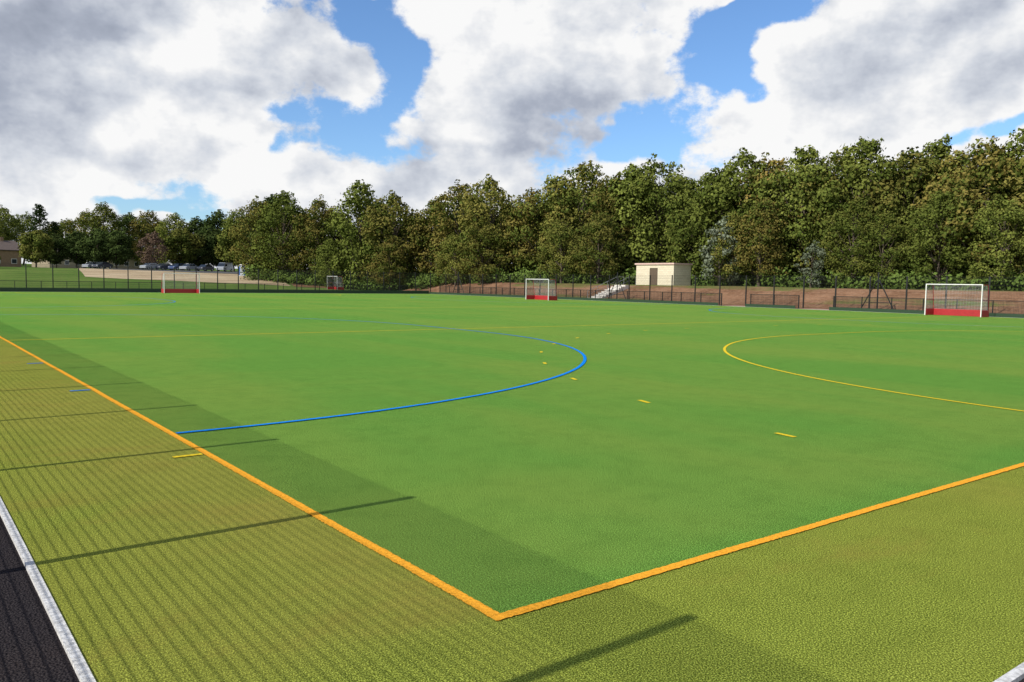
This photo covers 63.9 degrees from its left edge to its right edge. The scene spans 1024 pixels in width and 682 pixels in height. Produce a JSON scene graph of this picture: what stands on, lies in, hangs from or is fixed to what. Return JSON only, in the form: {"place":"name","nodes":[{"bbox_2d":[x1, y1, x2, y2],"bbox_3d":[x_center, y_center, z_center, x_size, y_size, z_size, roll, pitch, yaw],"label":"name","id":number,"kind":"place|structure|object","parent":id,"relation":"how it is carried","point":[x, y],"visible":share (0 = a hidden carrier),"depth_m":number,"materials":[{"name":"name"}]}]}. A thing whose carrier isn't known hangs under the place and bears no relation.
{"place":"outdoors","nodes":[
{"label":"outdoors","id":0,"kind":"place"},
{"bbox_2d":[40,267,237,273],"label":"car park","id":1,"kind":"structure","parent":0,"point":[232,272],"depth_m":173.45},
{"bbox_2d":[216,263,233,271],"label":"parked van","id":2,"kind":"object","parent":1,"relation":"on","point":[222,266],"visible":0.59,"depth_m":183.01,"materials":[{"name":"silver paint"}]},
{"bbox_2d":[8,292,354,293],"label":"end runoff turf","id":3,"kind":"structure","parent":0,"point":[160,292],"depth_m":91.44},
{"bbox_2d":[161,273,199,292],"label":"hockey goal","id":4,"kind":"object","parent":3,"relation":"on","point":[164,290],"visible":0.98,"depth_m":90.58,"materials":[{"name":"white paint"}]},
{"bbox_2d":[79,268,289,285],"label":"gravel bank","id":5,"kind":"structure","parent":0,"point":[109,273],"depth_m":150.53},
{"bbox_2d":[0,264,972,290],"bbox_3d":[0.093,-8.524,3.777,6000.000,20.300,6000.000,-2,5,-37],"label":"ground","id":6,"kind":"structure","parent":0,"point":[36,272],"depth_m":131.91,"materials":[{"name":"green plant"}]},
{"bbox_2d":[0,219,18,240],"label":"deciduous tree","id":7,"kind":"object","parent":6,"relation":"on","point":[3,230],"visible":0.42,"depth_m":228.97,"materials":[{"name":"green plant"}]},
{"bbox_2d":[0,250,21,266],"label":"walls","id":8,"kind":"structure","parent":6,"relation":"on","point":[7,256],"depth_m":204.12,"materials":[{"name":"brown brick"}]},
{"bbox_2d":[0,240,20,250],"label":"roof","id":9,"kind":"structure","parent":8,"relation":"on","point":[9,245],"depth_m":205.33,"materials":[{"name":"tile"}]},
{"bbox_2d":[0,205,26,257],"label":"deciduous tree","id":10,"kind":"object","parent":6,"relation":"on","point":[8,217],"visible":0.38,"depth_m":238.33,"materials":[{"name":"green plant"}]},
{"bbox_2d":[9,211,41,264],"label":"deciduous tree","id":11,"kind":"object","parent":6,"relation":"on","point":[27,218],"visible":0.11,"depth_m":258.44,"materials":[{"name":"green plant"}]},
{"bbox_2d":[17,230,54,266],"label":"round tree","id":12,"kind":"object","parent":6,"relation":"on","point":[39,249],"visible":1,"depth_m":177.83,"materials":[{"name":"green plant"}]},
{"bbox_2d":[29,204,51,242],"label":"pine tree","id":13,"kind":"object","parent":6,"relation":"on","point":[40,213],"visible":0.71,"depth_m":229.80,"materials":[{"name":"green plant"}]},
{"bbox_2d":[48,221,62,238],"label":"pine tree","id":14,"kind":"object","parent":6,"relation":"on","point":[56,228],"visible":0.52,"depth_m":234.05,"materials":[{"name":"green plant"}]},
{"bbox_2d":[46,233,66,267],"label":"round tree","id":15,"kind":"object","parent":6,"relation":"on","point":[56,258],"visible":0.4,"depth_m":189.96,"materials":[{"name":"green plant"}]},
{"bbox_2d":[31,253,82,267],"bbox_3d":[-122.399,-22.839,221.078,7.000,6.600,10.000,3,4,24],"label":"parked cars","id":16,"kind":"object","parent":6,"relation":"on","point":[70,265],"depth_m":217.94,"materials":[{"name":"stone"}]},
{"bbox_2d":[52,218,78,237],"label":"deciduous tree","id":17,"kind":"object","parent":6,"relation":"on","point":[61,224],"visible":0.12,"depth_m":252.33,"materials":[{"name":"green plant"}]},
{"bbox_2d":[54,230,89,267],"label":"round tree","id":18,"kind":"object","parent":6,"relation":"on","point":[69,247],"visible":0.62,"depth_m":183.06,"materials":[{"name":"green plant"}]},
{"bbox_2d":[62,208,105,267],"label":"deciduous tree","id":19,"kind":"object","parent":6,"relation":"on","point":[73,223],"visible":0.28,"depth_m":236.11,"materials":[{"name":"green plant"}]},
{"bbox_2d":[75,228,116,268],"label":"round tree","id":20,"kind":"object","parent":6,"relation":"on","point":[88,245],"visible":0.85,"depth_m":180.02,"materials":[{"name":"green plant"}]},
{"bbox_2d":[75,201,126,261],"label":"deciduous tree","id":21,"kind":"object","parent":6,"relation":"on","point":[104,216],"visible":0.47,"depth_m":231.17,"materials":[{"name":"green plant"}]},
{"bbox_2d":[93,230,133,268],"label":"round tree","id":22,"kind":"object","parent":6,"relation":"on","point":[121,239],"visible":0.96,"depth_m":181.70,"materials":[{"name":"green plant"}]},
{"bbox_2d":[107,259,144,268],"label":"walls","id":23,"kind":"structure","parent":6,"relation":"on","point":[131,262],"depth_m":236.59,"materials":[{"name":"stone"}]},
{"bbox_2d":[114,212,142,249],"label":"deciduous tree","id":24,"kind":"object","parent":6,"relation":"on","point":[124,227],"visible":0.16,"depth_m":246.85,"materials":[{"name":"green plant"}]},
{"bbox_2d":[126,209,168,269],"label":"deciduous tree","id":25,"kind":"object","parent":6,"relation":"on","point":[147,226],"visible":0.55,"depth_m":236.32,"materials":[{"name":"green plant"}]},
{"bbox_2d":[134,231,169,269],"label":"copper tree","id":26,"kind":"object","parent":6,"relation":"on","point":[154,239],"visible":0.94,"depth_m":182.30,"materials":[{"name":"brown plant"}]},
{"bbox_2d":[151,212,189,269],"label":"deciduous tree","id":27,"kind":"object","parent":6,"relation":"on","point":[163,227],"visible":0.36,"depth_m":232.01,"materials":[{"name":"green plant"}]},
{"bbox_2d":[163,228,204,269],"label":"round tree","id":28,"kind":"object","parent":6,"relation":"on","point":[176,240],"visible":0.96,"depth_m":187.22,"materials":[{"name":"green plant"}]},
{"bbox_2d":[183,233,211,270],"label":"round tree","id":29,"kind":"object","parent":6,"relation":"on","point":[199,261],"visible":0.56,"depth_m":191.90,"materials":[{"name":"green plant"}]},
{"bbox_2d":[186,216,213,266],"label":"deciduous tree","id":30,"kind":"object","parent":6,"relation":"on","point":[196,224],"visible":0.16,"depth_m":241.38,"materials":[{"name":"green plant"}]},
{"bbox_2d":[0,280,427,290],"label":"spectator fence","id":31,"kind":"object","parent":6,"relation":"on","point":[152,285],"visible":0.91,"depth_m":97.20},
{"bbox_2d":[195,209,233,264],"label":"deciduous tree","id":32,"kind":"object","parent":6,"relation":"on","point":[213,222],"visible":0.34,"depth_m":216.70,"materials":[{"name":"green plant"}]},
{"bbox_2d":[202,229,226,266],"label":"round tree","id":33,"kind":"object","parent":6,"relation":"on","point":[211,237],"visible":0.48,"depth_m":192.57,"materials":[{"name":"green plant"}]},
{"bbox_2d":[0,263,436,291],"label":"fence","id":34,"kind":"object","parent":6,"relation":"on","point":[165,272],"visible":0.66,"depth_m":100.05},
{"bbox_2d":[213,226,247,269],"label":"round tree","id":35,"kind":"object","parent":6,"relation":"on","point":[224,245],"visible":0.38,"depth_m":188.59,"materials":[{"name":"green plant"}]},
{"bbox_2d":[220,209,243,267],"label":"deciduous tree","id":36,"kind":"object","parent":6,"relation":"on","point":[229,221],"visible":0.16,"depth_m":201.29,"materials":[{"name":"green plant"}]},
{"bbox_2d":[223,195,288,274],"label":"deciduous tree","id":37,"kind":"object","parent":6,"relation":"on","point":[253,218],"visible":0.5,"depth_m":156.54,"materials":[{"name":"green plant"}]},
{"bbox_2d":[234,194,286,258],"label":"deciduous tree","id":38,"kind":"object","parent":6,"relation":"on","point":[268,199],"visible":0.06,"depth_m":177.58,"materials":[{"name":"green plant"}]},
{"bbox_2d":[244,219,287,270],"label":"deciduous tree","id":39,"kind":"object","parent":6,"relation":"on","point":[251,253],"visible":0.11,"depth_m":159.67,"materials":[{"name":"green plant"}]},
{"bbox_2d":[248,190,318,280],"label":"deciduous tree","id":40,"kind":"object","parent":6,"relation":"on","point":[283,199],"visible":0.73,"depth_m":150.58,"materials":[{"name":"green plant"}]},
{"bbox_2d":[265,215,310,273],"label":"deciduous tree","id":41,"kind":"object","parent":6,"relation":"on","point":[287,231],"visible":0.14,"depth_m":154.57,"materials":[{"name":"green plant"}]},
{"bbox_2d":[275,194,348,275],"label":"deciduous tree","id":42,"kind":"object","parent":6,"relation":"on","point":[317,205],"visible":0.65,"depth_m":147.21,"materials":[{"name":"green plant"}]},
{"bbox_2d":[308,238,345,285],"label":"deciduous tree","id":43,"kind":"object","parent":6,"relation":"on","point":[329,248],"visible":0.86,"depth_m":137.63,"materials":[{"name":"green plant"}]},
{"bbox_2d":[304,207,353,276],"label":"deciduous tree","id":44,"kind":"object","parent":6,"relation":"on","point":[312,244],"visible":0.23,"depth_m":148.49,"materials":[{"name":"green plant"}]},
{"bbox_2d":[322,179,398,288],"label":"deciduous tree","id":45,"kind":"object","parent":6,"relation":"on","point":[355,257],"visible":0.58,"depth_m":137.32,"materials":[{"name":"green plant"}]},
{"bbox_2d":[367,235,407,287],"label":"deciduous tree","id":46,"kind":"object","parent":6,"relation":"on","point":[393,252],"visible":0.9,"depth_m":130.47,"materials":[{"name":"green plant"}]},
{"bbox_2d":[354,190,438,283],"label":"deciduous tree","id":47,"kind":"object","parent":6,"relation":"on","point":[394,202],"visible":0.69,"depth_m":133.42,"materials":[{"name":"green plant"}]},
{"bbox_2d":[388,217,431,278],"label":"deciduous tree","id":48,"kind":"object","parent":6,"relation":"on","point":[400,235],"visible":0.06,"depth_m":140.27,"materials":[{"name":"green plant"}]},
{"bbox_2d":[402,199,455,275],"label":"deciduous tree","id":49,"kind":"object","parent":6,"relation":"on","point":[423,255],"visible":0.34,"depth_m":132.72,"materials":[{"name":"green plant"}]},
{"bbox_2d":[423,179,499,272],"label":"deciduous tree","id":50,"kind":"object","parent":6,"relation":"on","point":[439,207],"visible":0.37,"depth_m":126.61,"materials":[{"name":"green plant"}]},
{"bbox_2d":[453,216,512,281],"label":"deciduous tree","id":51,"kind":"object","parent":6,"relation":"on","point":[486,227],"visible":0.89,"depth_m":118.83,"materials":[{"name":"green plant"}]},
{"bbox_2d":[450,173,530,280],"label":"deciduous tree","id":52,"kind":"object","parent":6,"relation":"on","point":[498,200],"visible":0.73,"depth_m":120.51,"materials":[{"name":"green plant"}]},
{"bbox_2d":[476,212,532,275],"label":"deciduous tree","id":53,"kind":"object","parent":6,"relation":"on","point":[503,238],"visible":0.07,"depth_m":128.17,"materials":[{"name":"green plant"}]},
{"bbox_2d":[0,293,1023,681],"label":"edging kerb","id":54,"kind":"structure","parent":6,"relation":"on","point":[84,671],"depth_m":4.43,"materials":[{"name":"concrete"}]},
{"bbox_2d":[490,187,561,274],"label":"deciduous tree","id":55,"kind":"object","parent":6,"relation":"on","point":[527,198],"visible":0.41,"depth_m":118.84,"materials":[{"name":"green plant"}]},
{"bbox_2d":[510,174,593,275],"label":"deciduous tree","id":56,"kind":"object","parent":6,"relation":"on","point":[544,197],"visible":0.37,"depth_m":116.86,"materials":[{"name":"green plant"}]},
{"bbox_2d":[535,219,582,282],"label":"deciduous tree","id":57,"kind":"object","parent":6,"relation":"on","point":[558,258],"visible":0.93,"depth_m":110.98,"materials":[{"name":"green plant"}]},
{"bbox_2d":[536,160,624,270],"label":"deciduous tree","id":58,"kind":"object","parent":6,"relation":"on","point":[586,174],"visible":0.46,"depth_m":114.50,"materials":[{"name":"green plant"}]},
{"bbox_2d":[439,286,721,305],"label":"spectator fence","id":59,"kind":"object","parent":6,"relation":"on","point":[578,293],"visible":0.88,"depth_m":88.46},
{"bbox_2d":[568,211,628,283],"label":"deciduous tree","id":60,"kind":"object","parent":6,"relation":"on","point":[597,228],"visible":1,"depth_m":106.78,"materials":[{"name":"green plant"}]},
{"bbox_2d":[587,277,635,297],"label":"concrete steps","id":61,"kind":"structure","parent":6,"relation":"on","point":[624,287],"depth_m":94.90,"materials":[{"name":"concrete"}]},
{"bbox_2d":[578,171,649,273],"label":"deciduous tree","id":62,"kind":"object","parent":6,"relation":"on","point":[610,205],"visible":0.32,"depth_m":111.61,"materials":[{"name":"green plant"}]},
{"bbox_2d":[240,263,1023,290],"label":"undergrowth hedge","id":63,"kind":"object","parent":6,"relation":"on","point":[786,282],"visible":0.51,"depth_m":97.58,"materials":[{"name":"green plant"}]},
{"bbox_2d":[589,163,675,283],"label":"deciduous tree","id":64,"kind":"object","parent":6,"relation":"on","point":[625,186],"visible":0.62,"depth_m":109.70,"materials":[{"name":"green plant"}]},
{"bbox_2d":[613,153,698,276],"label":"deciduous tree","id":65,"kind":"object","parent":6,"relation":"on","point":[674,184],"visible":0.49,"depth_m":108.52,"materials":[{"name":"green plant"}]},
{"bbox_2d":[657,178,721,284],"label":"deciduous tree","id":66,"kind":"object","parent":6,"relation":"on","point":[683,196],"visible":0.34,"depth_m":105.41,"materials":[{"name":"green plant"}]},
{"bbox_2d":[665,167,755,275],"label":"deciduous tree","id":67,"kind":"object","parent":6,"relation":"on","point":[691,230],"visible":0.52,"depth_m":100.45,"materials":[{"name":"green plant"}]},
{"bbox_2d":[439,274,1023,312],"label":"fence","id":68,"kind":"object","parent":6,"relation":"on","point":[773,286],"visible":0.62,"depth_m":75.65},
{"bbox_2d":[709,211,762,285],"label":"deciduous tree","id":69,"kind":"object","parent":6,"relation":"on","point":[732,224],"visible":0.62,"depth_m":94.20,"materials":[{"name":"green plant"}]},
{"bbox_2d":[691,147,791,282],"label":"deciduous tree","id":70,"kind":"object","parent":6,"relation":"on","point":[743,163],"visible":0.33,"depth_m":98.90,"materials":[{"name":"green plant"}]},
{"bbox_2d":[730,197,789,285],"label":"deciduous tree","id":71,"kind":"object","parent":6,"relation":"on","point":[765,232],"visible":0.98,"depth_m":91.58,"materials":[{"name":"green plant"}]},
{"bbox_2d":[731,152,816,273],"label":"deciduous tree","id":72,"kind":"object","parent":6,"relation":"on","point":[774,165],"visible":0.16,"depth_m":97.46,"materials":[{"name":"green plant"}]},
{"bbox_2d":[750,294,799,308],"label":"spectator fence","id":73,"kind":"object","parent":6,"relation":"on","point":[797,304],"visible":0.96,"depth_m":70.73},
{"bbox_2d":[759,144,849,276],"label":"deciduous tree","id":74,"kind":"object","parent":6,"relation":"on","point":[802,173],"visible":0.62,"depth_m":92.80,"materials":[{"name":"green plant"}]},
{"bbox_2d":[785,146,881,274],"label":"deciduous tree","id":75,"kind":"object","parent":6,"relation":"on","point":[825,181],"visible":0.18,"depth_m":92.03,"materials":[{"name":"green plant"}]},
{"bbox_2d":[815,197,888,287],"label":"deciduous tree","id":76,"kind":"object","parent":6,"relation":"on","point":[854,206],"visible":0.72,"depth_m":84.78,"materials":[{"name":"green plant"}]},
{"bbox_2d":[809,136,919,274],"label":"deciduous tree","id":77,"kind":"object","parent":6,"relation":"on","point":[868,151],"visible":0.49,"depth_m":87.67,"materials":[{"name":"green plant"}]},
{"bbox_2d":[850,210,914,286],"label":"deciduous tree","id":78,"kind":"object","parent":6,"relation":"on","point":[892,231],"visible":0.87,"depth_m":81.86,"materials":[{"name":"green plant"}]},
{"bbox_2d":[850,146,943,272],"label":"deciduous tree","id":79,"kind":"object","parent":6,"relation":"on","point":[915,170],"visible":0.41,"depth_m":84.25,"materials":[{"name":"green plant"}]},
{"bbox_2d":[878,134,972,271],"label":"deciduous tree","id":80,"kind":"object","parent":6,"relation":"on","point":[940,150],"visible":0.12,"depth_m":84.63,"materials":[{"name":"green plant"}]},
{"bbox_2d":[833,296,1023,313],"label":"spectator fence","id":81,"kind":"object","parent":6,"relation":"on","point":[863,299],"visible":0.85,"depth_m":60.60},
{"bbox_2d":[899,189,979,285],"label":"deciduous tree","id":82,"kind":"object","parent":6,"relation":"on","point":[916,248],"visible":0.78,"depth_m":77.85,"materials":[{"name":"green plant"}]},
{"bbox_2d":[902,150,1010,276],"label":"deciduous tree","id":83,"kind":"object","parent":6,"relation":"on","point":[956,162],"visible":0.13,"depth_m":81.62,"materials":[{"name":"green plant"}]},
{"bbox_2d":[927,135,1023,278],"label":"deciduous tree","id":84,"kind":"object","parent":6,"relation":"on","point":[980,160],"visible":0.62,"depth_m":76.52,"materials":[{"name":"green plant"}]},
{"bbox_2d":[961,194,1023,290],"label":"deciduous tree","id":85,"kind":"object","parent":6,"relation":"on","point":[1005,235],"visible":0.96,"depth_m":72.76,"materials":[{"name":"green plant"}]},
{"bbox_2d":[970,128,1023,277],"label":"deciduous tree","id":86,"kind":"object","parent":6,"relation":"on","point":[1013,147],"visible":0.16,"depth_m":77.36,"materials":[{"name":"green plant"}]},
{"bbox_2d":[970,148,1023,275],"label":"deciduous tree","id":87,"kind":"object","parent":6,"relation":"on","point":[1014,179],"visible":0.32,"depth_m":74.77,"materials":[{"name":"green plant"}]},
{"bbox_2d":[0,292,1023,613],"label":"pitch turf","id":88,"kind":"structure","parent":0,"point":[596,472],"depth_m":11.99,"materials":[{"name":"plastic"}]},
{"bbox_2d":[19,314,586,432],"bbox_3d":[-8.078,-0.252,27.082,14.679,0.001,32.996,-2,5,-37],"label":"blue shooting circle","id":89,"kind":"object","parent":88,"relation":"on","point":[584,360],"visible":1,"depth_m":13.04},
{"bbox_2d":[172,333,796,457],"bbox_3d":[12.572,0.042,27.875,49.207,0.004,17.379,-2,5,-37],"label":"yellow dashed circle","id":90,"kind":"object","parent":88,"relation":"on","point":[543,362],"visible":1,"depth_m":10.11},
{"bbox_2d":[32,316,939,339],"bbox_3d":[8.035,-0.859,39.366,55.220,0.001,0.098,-2,5,-37],"label":"yellow pitch line","id":91,"kind":"object","parent":88,"relation":"on","point":[428,329],"visible":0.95,"depth_m":29.86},
{"bbox_2d":[526,279,556,299],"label":"hockey goal","id":92,"kind":"object","parent":88,"relation":"on","point":[541,297],"visible":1,"depth_m":86.69,"materials":[{"name":"white paint"}]},
{"bbox_2d":[489,462,1023,620],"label":"orange pitch line","id":93,"kind":"object","parent":88,"relation":"on","point":[558,599],"visible":1,"depth_m":5.63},
{"bbox_2d":[723,331,1022,410],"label":"yellow shooting circle","id":94,"kind":"object","parent":88,"relation":"on","point":[725,351],"visible":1,"depth_m":16.64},
{"bbox_2d":[0,338,1023,681],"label":"runoff turf","id":95,"kind":"structure","parent":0,"point":[152,558],"depth_m":4.88,"materials":[{"name":"plastic"}]},
{"bbox_2d":[0,336,498,615],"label":"orange pitch line","id":96,"kind":"object","parent":95,"relation":"on","point":[458,594],"visible":1,"depth_m":6.29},
{"bbox_2d":[0,305,1023,681],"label":"perimeter path","id":97,"kind":"structure","parent":0,"point":[32,647],"depth_m":4.26,"materials":[{"name":"asphalt"}]},
{"bbox_2d":[0,287,1023,317],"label":"kick board","id":98,"kind":"object","parent":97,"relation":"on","point":[7,289],"visible":0.81,"depth_m":88.44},
{"bbox_2d":[0,0,1023,272],"label":"sky","id":99,"kind":"structure","parent":0,"point":[188,108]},
{"bbox_2d":[403,282,1023,313],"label":"soil bank","id":100,"kind":"structure","parent":0,"point":[812,298],"depth_m":77.22,"materials":[{"name":"soil"}]},
{"bbox_2d":[434,232,474,285],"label":"deciduous tree","id":101,"kind":"object","parent":100,"relation":"on","point":[453,245],"visible":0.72,"depth_m":122.97,"materials":[{"name":"green plant"}]},
{"bbox_2d":[635,263,692,285],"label":"block shed","id":102,"kind":"structure","parent":100,"relation":"on","point":[657,270],"depth_m":97.15,"materials":[{"name":"concrete"}]},
{"bbox_2d":[650,268,657,284],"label":"door","id":103,"kind":"structure","parent":102,"relation":"in","point":[653,271],"depth_m":98.09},
{"bbox_2d":[699,216,741,284],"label":"silver tree","id":104,"kind":"object","parent":100,"relation":"on","point":[710,269],"visible":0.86,"depth_m":94.38,"materials":[{"name":"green plant"}]},
{"bbox_2d":[794,240,826,287],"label":"silver tree","id":105,"kind":"object","parent":100,"relation":"on","point":[817,250],"visible":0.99,"depth_m":86.16,"materials":[{"name":"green plant"}]},
{"bbox_2d":[862,272,893,308],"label":"fence brace","id":106,"kind":"object","parent":100,"relation":"on","point":[878,281],"visible":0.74,"depth_m":65.93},
{"bbox_2d":[432,294,1023,318],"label":"runoff turf","id":107,"kind":"structure","parent":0,"point":[759,307],"depth_m":68.53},
{"bbox_2d":[924,284,988,316],"bbox_3d":[30.668,-2.818,56.532,1.295,2.193,3.760,-2,5,-37],"label":"hockey goal","id":108,"kind":"object","parent":107,"relation":"on","point":[957,312],"visible":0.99,"depth_m":56.88,"materials":[{"name":"white paint"}]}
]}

